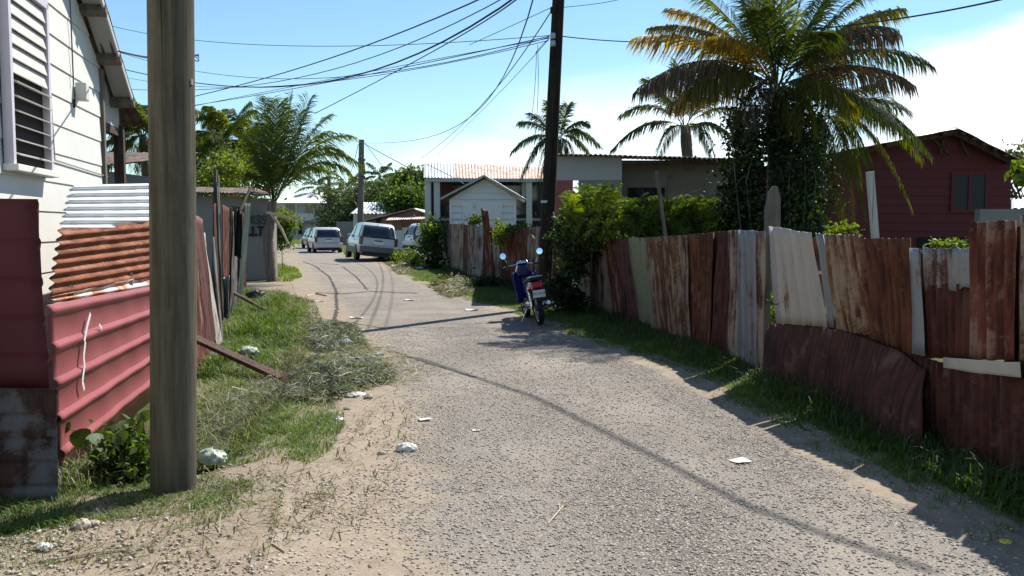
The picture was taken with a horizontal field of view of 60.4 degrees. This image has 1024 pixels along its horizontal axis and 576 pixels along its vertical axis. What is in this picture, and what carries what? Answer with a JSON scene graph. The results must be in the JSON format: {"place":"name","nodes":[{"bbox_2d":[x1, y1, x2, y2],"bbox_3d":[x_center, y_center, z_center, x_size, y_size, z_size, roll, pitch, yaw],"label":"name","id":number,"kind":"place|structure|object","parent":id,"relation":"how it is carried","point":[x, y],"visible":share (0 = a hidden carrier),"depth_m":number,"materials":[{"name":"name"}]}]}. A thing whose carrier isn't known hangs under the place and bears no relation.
{"place":"outdoors","nodes":[
{"label":"outdoors","id":0,"kind":"place"},
{"bbox_2d":[107,152,201,183],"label":"wooden shed","id":1,"kind":"structure","parent":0,"point":[138,157],"depth_m":14.53,"materials":[{"name":"wood"}]},
{"bbox_2d":[0,396,413,575],"bbox_3d":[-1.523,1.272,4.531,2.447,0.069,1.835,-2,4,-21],"label":"gravel","id":2,"kind":"structure","parent":0,"point":[250,567],"depth_m":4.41,"materials":[{"name":"stone"}]},
{"bbox_2d":[197,283,326,445],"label":"grass","id":3,"kind":"structure","parent":0,"point":[299,354],"depth_m":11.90,"materials":[{"name":"plant"}]},
{"bbox_2d":[197,326,449,575],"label":"gravel","id":4,"kind":"structure","parent":0,"point":[344,550],"depth_m":5.41,"materials":[{"name":"beige gravel"}]},
{"bbox_2d":[361,208,424,249],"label":"house","id":5,"kind":"structure","parent":0,"point":[401,222],"depth_m":59.79,"materials":[{"name":"metal"}]},
{"bbox_2d":[314,0,515,113],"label":"power cable","id":6,"kind":"object","parent":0,"point":[430,52],"visible":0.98,"depth_m":18.86,"materials":[{"name":"black rubber"}]},
{"bbox_2d":[0,239,1023,575],"bbox_3d":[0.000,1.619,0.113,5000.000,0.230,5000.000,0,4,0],"label":"ground","id":7,"kind":"structure","parent":0,"point":[250,541],"depth_m":4.78,"materials":[{"name":"soil"}]},
{"bbox_2d":[0,199,58,500],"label":"zinc fence","id":8,"kind":"object","parent":7,"relation":"on","point":[29,462],"visible":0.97,"depth_m":5.11,"materials":[{"name":"metal"}]},
{"bbox_2d":[0,0,145,416],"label":"wooden house","id":9,"kind":"structure","parent":7,"relation":"on","point":[67,101],"depth_m":7.92,"materials":[{"name":"white wood"}]},
{"bbox_2d":[0,0,59,177],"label":"window","id":10,"kind":"structure","parent":9,"relation":"in","point":[25,68],"depth_m":7.01,"materials":[{"name":"paint"}]},
{"bbox_2d":[46,271,149,474],"bbox_3d":[-3.362,0.568,7.676,0.131,1.400,4.668,-1,4,-12],"label":"zinc fence","id":11,"kind":"object","parent":7,"relation":"on","point":[100,355],"visible":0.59,"depth_m":6.59,"materials":[{"name":"red metal"}]},
{"bbox_2d":[48,222,148,296],"bbox_3d":[-3.418,-0.319,7.879,0.056,0.621,4.856,-1,4,-12],"label":"corrugated sheet","id":12,"kind":"object","parent":11,"relation":"attached to","point":[87,258],"visible":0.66,"depth_m":6.77,"materials":[{"name":"orange metal"}]},
{"bbox_2d":[57,183,148,230],"bbox_3d":[-3.488,-0.796,8.075,0.052,0.555,4.624,-1,4,-12],"label":"corrugated sheet","id":13,"kind":"object","parent":12,"relation":"attached to","point":[104,206],"visible":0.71,"depth_m":7.07,"materials":[{"name":"white metal"}]},
{"bbox_2d":[48,278,148,303],"bbox_3d":[-3.431,0.052,7.936,0.052,0.327,4.848,-1,4,-12],"label":"corrugated sheet","id":14,"kind":"object","parent":11,"relation":"attached to","point":[121,286],"visible":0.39,"depth_m":6.93,"materials":[{"name":"white metal"}]},
{"bbox_2d":[57,410,149,485],"bbox_3d":[-2.535,1.069,5.717,0.762,0.546,0.566,3,5,41],"label":"broadleaf weed","id":15,"kind":"object","parent":7,"relation":"on","point":[121,450],"visible":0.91,"depth_m":5.58,"materials":[{"name":"green plant"}]},
{"bbox_2d":[58,422,149,492],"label":"grass","id":16,"kind":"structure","parent":7,"relation":"on","point":[78,473],"depth_m":5.44,"materials":[{"name":"plant"}]},
{"bbox_2d":[0,429,255,537],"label":"grass","id":17,"kind":"structure","parent":7,"relation":"on","point":[36,522],"depth_m":5.00,"materials":[{"name":"green plant"}]},
{"bbox_2d":[0,472,288,572],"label":"grass","id":18,"kind":"structure","parent":7,"relation":"on","point":[54,561],"depth_m":4.55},
{"bbox_2d":[106,100,202,176],"bbox_3d":[-14.158,-4.043,33.857,4.234,6.786,4.009,3,5,38],"label":"coconut palm","id":19,"kind":"object","parent":7,"relation":"on","point":[142,140],"visible":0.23,"depth_m":33.06,"materials":[{"name":"green plant"}]},
{"bbox_2d":[103,474,233,506],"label":"grass","id":20,"kind":"structure","parent":7,"relation":"on","point":[143,493],"depth_m":5.28,"materials":[{"name":"green plant"}]},
{"bbox_2d":[147,0,198,494],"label":"utility pole","id":21,"kind":"object","parent":7,"relation":"on","point":[171,56],"visible":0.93,"depth_m":5.22,"materials":[{"name":"brown wood"}]},
{"bbox_2d":[63,463,344,565],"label":"grass clippings","id":22,"kind":"object","parent":7,"relation":"on","point":[232,498],"depth_m":4.70,"materials":[{"name":"plant"}]},
{"bbox_2d":[196,216,222,370],"bbox_3d":[-4.163,0.013,11.658,0.360,1.971,3.407,-1,4,-12],"label":"zinc fence","id":23,"kind":"object","parent":7,"relation":"on","point":[209,325],"visible":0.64,"depth_m":11.77,"materials":[{"name":"brown metal"}]},
{"bbox_2d":[197,447,227,465],"bbox_3d":[-2.079,1.150,6.074,0.218,0.112,0.168,0,4,0],"label":"plastic bag","id":24,"kind":"object","parent":7,"relation":"on","point":[211,455],"visible":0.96,"depth_m":6.02,"materials":[{"name":"white plastic"}]},
{"bbox_2d":[14,400,413,573],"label":"grass clippings","id":25,"kind":"object","parent":7,"relation":"on","point":[228,502],"depth_m":4.88,"materials":[{"name":"plant"}]},
{"bbox_2d":[196,137,252,197],"bbox_3d":[-12.615,-3.561,36.819,3.548,5.603,4.375,0,4,0],"label":"leafy tree","id":26,"kind":"object","parent":7,"relation":"on","point":[201,167],"visible":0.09,"depth_m":36.65,"materials":[{"name":"green plant"}]},
{"bbox_2d":[223,275,229,319],"bbox_3d":[-5.076,0.322,15.609,0.060,1.119,0.291,-3,5,-38],"label":"corrugated sheet","id":27,"kind":"object","parent":7,"relation":"on","point":[226,295],"visible":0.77,"depth_m":15.55,"materials":[{"name":"metal"}]},
{"bbox_2d":[212,169,250,322],"bbox_3d":[-5.736,-0.866,18.183,0.380,2.806,9.912,-1,4,-13],"label":"zinc fence","id":28,"kind":"object","parent":7,"relation":"on","point":[236,285],"visible":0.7,"depth_m":16.75,"materials":[{"name":"grey metal"}]},
{"bbox_2d":[234,209,241,258],"bbox_3d":[-5.551,-1.096,17.852,0.183,1.013,0.104,0,4,0],"label":"black tarp","id":29,"kind":"object","parent":28,"relation":"hanging from","point":[238,239],"visible":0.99,"depth_m":17.85,"materials":[{"name":"black plastic"}]},
{"bbox_2d":[195,101,272,180],"bbox_3d":[-12.709,-4.740,39.682,4.525,7.365,4.858,0,4,0],"label":"coconut palm","id":30,"kind":"object","parent":7,"relation":"on","point":[237,126],"visible":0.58,"depth_m":38.97,"materials":[{"name":"green plant"}]},
{"bbox_2d":[196,187,282,280],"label":"shack","id":31,"kind":"structure","parent":7,"relation":"on","point":[255,266],"depth_m":26.36,"materials":[{"name":"grey concrete"}]},
{"bbox_2d":[197,335,284,378],"bbox_3d":[-3.197,0.745,9.942,2.144,0.334,0.130,4,5,43],"label":"wooden plank","id":32,"kind":"object","parent":7,"relation":"on","point":[260,368],"visible":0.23,"depth_m":9.77,"materials":[{"name":"brown wood"}]},
{"bbox_2d":[197,364,289,471],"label":"grass","id":33,"kind":"structure","parent":7,"relation":"on","point":[251,431],"depth_m":7.31,"materials":[{"name":"green plant"}]},
{"bbox_2d":[197,369,294,454],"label":"grass clippings","id":34,"kind":"object","parent":7,"relation":"on","point":[256,394],"depth_m":7.93,"materials":[{"name":"green plant"}]},
{"bbox_2d":[196,139,297,199],"bbox_3d":[-10.347,-3.112,33.808,4.226,5.125,3.624,-3,5,-40],"label":"leafy tree","id":35,"kind":"object","parent":7,"relation":"on","point":[228,169],"visible":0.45,"depth_m":32.92,"materials":[{"name":"green plant"}]},
{"bbox_2d":[197,364,302,471],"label":"grass clippings","id":36,"kind":"object","parent":7,"relation":"on","point":[233,422],"depth_m":7.55,"materials":[{"name":"plant"}]},
{"bbox_2d":[225,288,312,345],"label":"grass","id":37,"kind":"structure","parent":7,"relation":"on","point":[275,318],"depth_m":14.90,"materials":[{"name":"green plant"}]},
{"bbox_2d":[222,392,350,464],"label":"grass","id":38,"kind":"structure","parent":7,"relation":"on","point":[303,428],"depth_m":6.84,"materials":[{"name":"green plant"}]},
{"bbox_2d":[277,263,301,281],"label":"grass","id":39,"kind":"structure","parent":7,"relation":"on","point":[290,274],"depth_m":29.24,"materials":[{"name":"green plant"}]},
{"bbox_2d":[276,207,304,268],"bbox_3d":[-8.150,-1.844,30.979,1.630,2.571,1.976,0,4,0],"label":"shrub","id":40,"kind":"object","parent":7,"relation":"on","point":[288,226],"visible":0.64,"depth_m":30.85,"materials":[{"name":"green plant"}]},
{"bbox_2d":[234,90,366,281],"bbox_3d":[-6.247,-3.029,25.827,4.009,5.876,2.683,1,4,15],"label":"coconut palm","id":41,"kind":"object","parent":7,"relation":"on","point":[276,162],"visible":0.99,"depth_m":25.67,"materials":[{"name":"green plant"}]},
{"bbox_2d":[276,193,326,238],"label":"house","id":42,"kind":"structure","parent":7,"relation":"on","point":[297,204],"depth_m":114.44,"materials":[{"name":"grey concrete"}]},
{"bbox_2d":[277,343,396,404],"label":"grass clippings","id":43,"kind":"object","parent":7,"relation":"on","point":[374,353],"depth_m":9.90,"materials":[{"name":"plant"}]},
{"bbox_2d":[272,351,402,403],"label":"grass clippings","id":44,"kind":"object","parent":7,"relation":"on","point":[356,371],"depth_m":8.92,"materials":[{"name":"green plant"}]},
{"bbox_2d":[303,319,374,355],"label":"grass clippings","id":45,"kind":"object","parent":7,"relation":"on","point":[332,332],"depth_m":11.82,"materials":[{"name":"plant"}]},
{"bbox_2d":[307,177,371,226],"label":"broadleaf tree","id":46,"kind":"object","parent":7,"relation":"on","point":[335,217],"visible":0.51,"depth_m":98.57,"materials":[{"name":"green plant"}]},
{"bbox_2d":[336,222,353,242],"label":"boundary wall","id":47,"kind":"structure","parent":7,"relation":"on","point":[345,228],"depth_m":81.71,"materials":[{"name":"grey concrete"}]},
{"bbox_2d":[330,176,383,220],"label":"broadleaf tree","id":48,"kind":"object","parent":7,"relation":"on","point":[352,191],"visible":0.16,"depth_m":95.62,"materials":[{"name":"green plant"}]},
{"bbox_2d":[357,139,365,222],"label":"utility pole","id":49,"kind":"object","parent":7,"relation":"on","point":[361,180],"visible":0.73,"depth_m":64.47,"materials":[{"name":"brown wood"}]},
{"bbox_2d":[350,202,388,228],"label":"house","id":50,"kind":"structure","parent":7,"relation":"on","point":[368,212],"depth_m":75.96,"materials":[{"name":"white"}]},
{"bbox_2d":[346,221,397,259],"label":"parked car","id":51,"kind":"object","parent":7,"relation":"on","point":[379,241],"visible":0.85,"depth_m":40.19,"materials":[{"name":"silver paint"}]},
{"bbox_2d":[354,169,397,202],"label":"broadleaf tree","id":52,"kind":"object","parent":7,"relation":"on","point":[372,190],"visible":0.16,"depth_m":89.98,"materials":[{"name":"green plant"}]},
{"bbox_2d":[371,173,424,215],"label":"broadleaf tree","id":53,"kind":"object","parent":7,"relation":"on","point":[406,197],"visible":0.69,"depth_m":70.48,"materials":[{"name":"green plant"}]},
{"bbox_2d":[377,163,425,197],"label":"broadleaf tree","id":54,"kind":"object","parent":7,"relation":"on","point":[411,173],"visible":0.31,"depth_m":78.52,"materials":[{"name":"green plant"}]},
{"bbox_2d":[390,243,424,264],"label":"weed bush","id":55,"kind":"object","parent":7,"relation":"on","point":[410,257],"visible":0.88,"depth_m":35.88,"materials":[{"name":"green plant"}]},
{"bbox_2d":[402,223,423,250],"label":"parked car","id":56,"kind":"object","parent":7,"relation":"on","point":[412,232],"visible":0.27,"depth_m":53.64,"materials":[{"name":"white paint"}]},
{"bbox_2d":[410,211,450,269],"bbox_3d":[-2.986,-1.765,32.650,1.574,2.215,2.625,-2,4,-22],"label":"vine bush","id":57,"kind":"object","parent":7,"relation":"on","point":[431,238],"visible":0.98,"depth_m":32.54,"materials":[{"name":"green plant"}]},
{"bbox_2d":[430,274,477,297],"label":"grass clippings","id":58,"kind":"object","parent":7,"relation":"on","point":[451,288],"depth_m":21.29,"materials":[{"name":"plant"}]},
{"bbox_2d":[428,267,510,287],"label":"weed bush","id":59,"kind":"object","parent":7,"relation":"on","point":[478,281],"visible":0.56,"depth_m":22.57,"materials":[{"name":"green plant"}]},
{"bbox_2d":[440,175,525,227],"bbox_3d":[-1.094,-2.604,35.387,3.287,3.674,3.854,0,4,0],"label":"wooden hut","id":60,"kind":"object","parent":7,"relation":"on","point":[495,199],"visible":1,"depth_m":33.80,"materials":[{"name":"wood"}]},
{"bbox_2d":[424,163,542,255],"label":"house","id":61,"kind":"structure","parent":7,"relation":"on","point":[439,184],"depth_m":44.22,"materials":[{"name":"metal"}]},
{"bbox_2d":[442,208,561,284],"bbox_3d":[-0.922,-1.271,26.398,0.404,2.202,15.579,-1,4,-14],"label":"zinc fence","id":62,"kind":"object","parent":7,"relation":"on","point":[469,247],"visible":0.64,"depth_m":25.20,"materials":[{"name":"brown metal"}]},
{"bbox_2d":[464,212,531,266],"bbox_3d":[-0.564,-1.342,23.585,1.032,1.460,3.410,-2,4,-26],"label":"vine","id":63,"kind":"object","parent":62,"relation":"attached to","point":[501,234],"visible":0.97,"depth_m":22.64,"materials":[{"name":"green plant"}]},
{"bbox_2d":[538,0,563,299],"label":"utility pole","id":64,"kind":"object","parent":7,"relation":"on","point":[548,201],"visible":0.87,"depth_m":17.04,"materials":[{"name":"black wood"}]},
{"bbox_2d":[137,0,478,108],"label":"power cable","id":65,"kind":"object","parent":64,"relation":"attached to","point":[353,49],"visible":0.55,"depth_m":18.68,"materials":[{"name":"black rubber"}]},
{"bbox_2d":[132,0,499,89],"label":"power cable","id":66,"kind":"object","parent":64,"relation":"attached to","point":[367,58],"visible":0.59,"depth_m":18.50,"materials":[{"name":"black rubber"}]},
{"bbox_2d":[127,0,511,87],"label":"power cable","id":67,"kind":"object","parent":64,"relation":"attached to","point":[486,16],"visible":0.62,"depth_m":18.52,"materials":[{"name":"black rubber"}]},
{"bbox_2d":[122,37,549,78],"bbox_3d":[-8.994,-7.875,26.417,27.443,4.848,0.840,4,5,43],"label":"power cable","id":68,"kind":"object","parent":64,"relation":"attached to","point":[374,73],"visible":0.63,"depth_m":20.97,"materials":[{"name":"black rubber"}]},
{"bbox_2d":[130,40,547,87],"bbox_3d":[-9.327,-7.219,26.142,27.458,3.801,0.068,4,5,43],"label":"power cable","id":69,"kind":"object","parent":64,"relation":"attached to","point":[381,74],"visible":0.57,"depth_m":20.14,"materials":[{"name":"black rubber"}]},
{"bbox_2d":[139,36,549,113],"bbox_3d":[-9.027,-5.704,26.624,27.563,0.396,0.992,4,5,43],"label":"power cable","id":70,"kind":"object","parent":64,"relation":"attached to","point":[380,72],"visible":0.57,"depth_m":21.10,"materials":[{"name":"black rubber"}]},
{"bbox_2d":[563,34,751,42],"bbox_3d":[2.738,-4.711,16.525,3.660,0.256,0.367,2,4,21],"label":"power cable","id":71,"kind":"object","parent":64,"relation":"attached to","point":[609,40],"visible":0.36,"depth_m":16.96,"materials":[{"name":"black rubber"}]},
{"bbox_2d":[793,0,1000,31],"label":"power cable","id":72,"kind":"object","parent":71,"relation":"attached to","point":[907,16],"visible":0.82,"depth_m":12.02,"materials":[{"name":"black rubber"}]},
{"bbox_2d":[509,100,602,185],"bbox_3d":[1.679,-3.804,32.803,3.582,6.457,2.595,0,4,0],"label":"coconut palm","id":73,"kind":"object","parent":7,"relation":"on","point":[572,132],"visible":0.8,"depth_m":32.55,"materials":[{"name":"green plant"}]},
{"bbox_2d":[532,184,626,315],"bbox_3d":[1.209,-0.671,15.641,1.744,2.364,2.391,0,4,0],"label":"vine bush","id":74,"kind":"object","parent":7,"relation":"on","point":[579,253],"visible":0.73,"depth_m":15.62,"materials":[{"name":"green plant"}]},
{"bbox_2d":[557,182,624,239],"bbox_3d":[1.354,-1.306,14.955,1.198,0.992,1.496,0,4,0],"label":"foliage","id":75,"kind":"object","parent":74,"relation":"attached to","point":[569,210],"visible":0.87,"depth_m":14.58,"materials":[{"name":"green plant"}]},
{"bbox_2d":[555,153,741,290],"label":"shed","id":76,"kind":"structure","parent":7,"relation":"on","point":[686,175],"depth_m":20.39,"materials":[{"name":"grey concrete"}]},
{"bbox_2d":[655,170,666,235],"bbox_3d":[2.546,-0.556,14.396,0.442,2.713,0.095,0,4,0],"label":"wooden post","id":77,"kind":"object","parent":7,"relation":"on","point":[660,203],"visible":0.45,"depth_m":14.30,"materials":[{"name":"grey wood"}]},
{"bbox_2d":[611,187,727,237],"bbox_3d":[3.057,-1.079,15.867,2.641,1.444,2.506,0,4,0],"label":"vine bush","id":78,"kind":"object","parent":7,"relation":"on","point":[648,234],"visible":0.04,"depth_m":15.32,"materials":[{"name":"green plant"}]},
{"bbox_2d":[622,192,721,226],"bbox_3d":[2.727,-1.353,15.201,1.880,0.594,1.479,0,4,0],"label":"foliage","id":79,"kind":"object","parent":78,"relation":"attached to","point":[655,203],"visible":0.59,"depth_m":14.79,"materials":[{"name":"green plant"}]},
{"bbox_2d":[609,57,740,157],"bbox_3d":[4.920,-3.454,25.903,4.222,6.731,2.965,0,4,0],"label":"coconut palm","id":80,"kind":"object","parent":7,"relation":"on","point":[687,139],"visible":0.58,"depth_m":25.54,"materials":[{"name":"green plant"}]},
{"bbox_2d":[582,230,770,369],"bbox_3d":[2.141,-0.011,13.355,0.352,1.764,7.941,-1,4,-10],"label":"zinc fence","id":81,"kind":"object","parent":7,"relation":"on","point":[715,286],"visible":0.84,"depth_m":11.52,"materials":[{"name":"brown metal"}]},
{"bbox_2d":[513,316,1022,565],"bbox_3d":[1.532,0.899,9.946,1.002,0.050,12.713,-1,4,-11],"label":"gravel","id":82,"kind":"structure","parent":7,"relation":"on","point":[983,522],"depth_m":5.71,"materials":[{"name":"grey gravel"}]},
{"bbox_2d":[764,186,780,321],"bbox_3d":[3.082,-0.114,10.442,0.209,2.174,0.050,0,4,0],"label":"wooden plank","id":83,"kind":"object","parent":7,"relation":"on","point":[772,212],"visible":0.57,"depth_m":10.36,"materials":[{"name":"grey wood"}]},
{"bbox_2d":[625,0,938,225],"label":"coconut palm","id":84,"kind":"object","parent":7,"relation":"on","point":[762,22],"visible":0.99,"depth_m":14.72,"materials":[{"name":"green plant"}]},
{"bbox_2d":[689,66,853,256],"bbox_3d":[4.436,-1.995,14.792,2.794,3.325,2.084,0,4,0],"label":"creeper","id":85,"kind":"object","parent":84,"relation":"attached to","point":[743,210],"visible":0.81,"depth_m":14.58,"materials":[{"name":"green plant"}]},
{"bbox_2d":[822,218,864,238],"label":"weed tuft","id":86,"kind":"object","parent":7,"relation":"on","point":[843,229],"visible":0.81,"depth_m":9.02,"materials":[{"name":"green plant"}]},
{"bbox_2d":[763,324,925,452],"bbox_3d":[2.863,0.741,7.754,0.176,0.730,3.149,0,4,-5],"label":"loose sheet","id":87,"kind":"object","parent":7,"relation":"on","point":[884,381],"visible":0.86,"depth_m":7.37,"materials":[{"name":"brown metal"}]},
{"bbox_2d":[759,45,935,306],"bbox_3d":[6.527,-2.150,16.720,3.525,5.366,2.911,0,4,0],"label":"coconut palm","id":88,"kind":"object","parent":7,"relation":"on","point":[853,133],"visible":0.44,"depth_m":16.28,"materials":[{"name":"green plant"}]},
{"bbox_2d":[866,171,879,237],"bbox_3d":[4.416,-0.166,10.614,0.337,2.462,0.095,0,4,0],"label":"wooden post","id":89,"kind":"object","parent":7,"relation":"on","point":[872,204],"visible":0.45,"depth_m":10.52,"materials":[{"name":"white wood"}]},
{"bbox_2d":[753,127,1020,250],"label":"wooden house","id":90,"kind":"structure","parent":7,"relation":"on","point":[955,186],"depth_m":19.87,"materials":[{"name":"wood"}]},
{"bbox_2d":[949,172,988,212],"bbox_3d":[10.317,-2.162,19.863,0.846,0.922,0.050,0,4,0],"label":"window","id":91,"kind":"structure","parent":90,"relation":"in","point":[968,190],"depth_m":19.86,"materials":[{"name":"grey glass"}]},
{"bbox_2d":[769,214,1023,478],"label":"zinc fence","id":92,"kind":"object","parent":7,"relation":"on","point":[960,311],"visible":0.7,"depth_m":6.30,"materials":[{"name":"brown metal"}]},
{"bbox_2d":[922,236,968,248],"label":"weed tuft","id":93,"kind":"object","parent":7,"relation":"on","point":[945,243],"visible":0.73,"depth_m":7.94,"materials":[{"name":"green plant"}]},
{"bbox_2d":[1002,139,1023,208],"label":"leafy tree","id":94,"kind":"object","parent":7,"relation":"on","point":[1019,154],"visible":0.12,"depth_m":21.73,"materials":[{"name":"green plant"}]},
{"bbox_2d":[1004,158,1023,187],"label":"foliage","id":95,"kind":"object","parent":94,"relation":"attached to","point":[1017,171],"visible":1,"depth_m":8.89,"materials":[{"name":"green plant"}]},
{"bbox_2d":[105,0,1023,202],"label":"sky","id":96,"kind":"structure","parent":0,"point":[976,53],"materials":[{"name":"blue"}]},
{"bbox_2d":[258,244,1023,575],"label":"road","id":97,"kind":"structure","parent":0,"point":[376,304],"depth_m":5.70,"materials":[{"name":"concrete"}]},
{"bbox_2d":[307,227,342,252],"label":"parked car","id":98,"kind":"object","parent":97,"relation":"on","point":[325,238],"visible":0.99,"depth_m":53.51,"materials":[{"name":"silver paint"}]},
{"bbox_2d":[373,342,443,387],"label":"grass clippings","id":99,"kind":"object","parent":97,"relation":"on","point":[411,358],"depth_m":9.96,"materials":[{"name":"plant"}]},
{"bbox_2d":[500,248,550,324],"bbox_3d":[0.281,-0.035,14.771,0.747,1.182,1.819,-9,5,-8],"label":"motorcycle","id":100,"kind":"object","parent":97,"relation":"on","point":[529,289],"visible":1,"depth_m":14.66,"materials":[{"name":"metal"}]},
{"bbox_2d":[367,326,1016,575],"bbox_3d":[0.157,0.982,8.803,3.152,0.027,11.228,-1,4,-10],"label":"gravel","id":101,"kind":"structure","parent":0,"point":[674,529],"depth_m":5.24,"materials":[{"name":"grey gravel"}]},
{"bbox_2d":[390,264,1023,553],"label":"grass","id":102,"kind":"structure","parent":0,"point":[586,317],"depth_m":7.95,"materials":[{"name":"green plant"}]},
{"bbox_2d":[974,198,1023,225],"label":"wall","id":103,"kind":"structure","parent":0,"point":[986,215],"depth_m":13.96,"materials":[{"name":"grey concrete"}]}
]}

